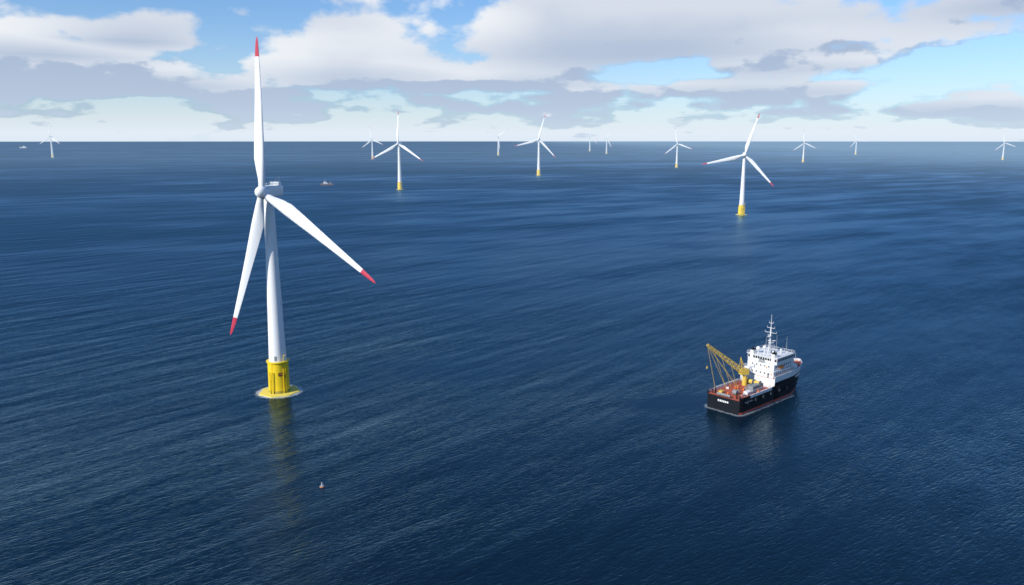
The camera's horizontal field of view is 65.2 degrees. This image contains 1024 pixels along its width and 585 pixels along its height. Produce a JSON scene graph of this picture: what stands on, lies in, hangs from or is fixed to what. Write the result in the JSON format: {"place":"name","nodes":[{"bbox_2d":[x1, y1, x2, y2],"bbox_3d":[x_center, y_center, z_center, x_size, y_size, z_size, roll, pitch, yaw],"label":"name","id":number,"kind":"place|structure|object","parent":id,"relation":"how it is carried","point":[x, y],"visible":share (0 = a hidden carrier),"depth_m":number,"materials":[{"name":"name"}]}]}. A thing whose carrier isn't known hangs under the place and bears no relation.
{"place":"outdoors","nodes":[
{"label":"outdoors","id":0,"kind":"place"},
{"bbox_2d":[0,141,1023,584],"bbox_3d":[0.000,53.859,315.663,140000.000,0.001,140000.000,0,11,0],"label":"sea water","id":1,"kind":"structure","parent":0,"point":[500,373],"depth_m":406.37,"materials":[{"name":"blue liquid"}]},
{"bbox_2d":[40,122,59,157],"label":"wind turbine","id":2,"kind":"object","parent":1,"relation":"on","point":[52,154],"visible":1,"depth_m":5187.35,"materials":[{"name":"grey metal"}]},
{"bbox_2d":[230,37,374,397],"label":"wind turbine","id":3,"kind":"object","parent":1,"relation":"in","point":[277,360],"visible":0.98,"depth_m":346.34,"materials":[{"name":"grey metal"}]},
{"bbox_2d":[362,126,382,158],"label":"wind turbine","id":4,"kind":"object","parent":1,"relation":"on","point":[372,143],"visible":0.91,"depth_m":4772.21,"materials":[{"name":"grey metal"}]},
{"bbox_2d":[372,111,421,189],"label":"wind turbine","id":5,"kind":"object","parent":1,"relation":"on","point":[398,143],"visible":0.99,"depth_m":1825.07,"materials":[{"name":"grey metal"}]},
{"bbox_2d":[487,130,505,154],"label":"wind turbine","id":6,"kind":"object","parent":1,"relation":"on","point":[498,141],"visible":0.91,"depth_m":5962.39,"materials":[{"name":"grey metal"}]},
{"bbox_2d":[516,116,555,175],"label":"wind turbine","id":7,"kind":"object","parent":1,"relation":"on","point":[538,161],"visible":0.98,"depth_m":2555.28,"materials":[{"name":"grey metal"}]},
{"bbox_2d":[596,130,611,153],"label":"wind turbine","id":8,"kind":"object","parent":1,"relation":"on","point":[606,141],"visible":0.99,"depth_m":6631.84,"materials":[{"name":"grey metal"}]},
{"bbox_2d":[665,129,690,167],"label":"wind turbine","id":9,"kind":"object","parent":1,"relation":"on","point":[676,164],"visible":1,"depth_m":3312.44,"materials":[{"name":"grey metal"}]},
{"bbox_2d":[704,113,773,214],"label":"wind turbine","id":10,"kind":"object","parent":1,"relation":"on","point":[741,209],"visible":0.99,"depth_m":1206.24,"materials":[{"name":"grey metal"}]},
{"bbox_2d":[706,318,801,414],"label":"ship","id":11,"kind":"object","parent":1,"relation":"in","point":[768,374],"visible":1,"depth_m":349.02,"materials":[{"name":"black metal"}]},
{"bbox_2d":[794,137,816,161],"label":"wind turbine","id":12,"kind":"object","parent":1,"relation":"on","point":[804,143],"visible":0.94,"depth_m":4114.09,"materials":[{"name":"grey metal"}]},
{"bbox_2d":[850,132,866,154],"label":"wind turbine","id":13,"kind":"object","parent":1,"relation":"on","point":[856,144],"visible":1,"depth_m":6285.55,"materials":[{"name":"grey metal"}]},
{"bbox_2d":[994,138,1015,159],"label":"wind turbine","id":14,"kind":"object","parent":1,"relation":"on","point":[1003,148],"visible":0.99,"depth_m":4592.38,"materials":[{"name":"grey metal"}]},
{"bbox_2d":[0,0,1023,141],"label":"sky","id":15,"kind":"structure","parent":0,"point":[92,70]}
]}

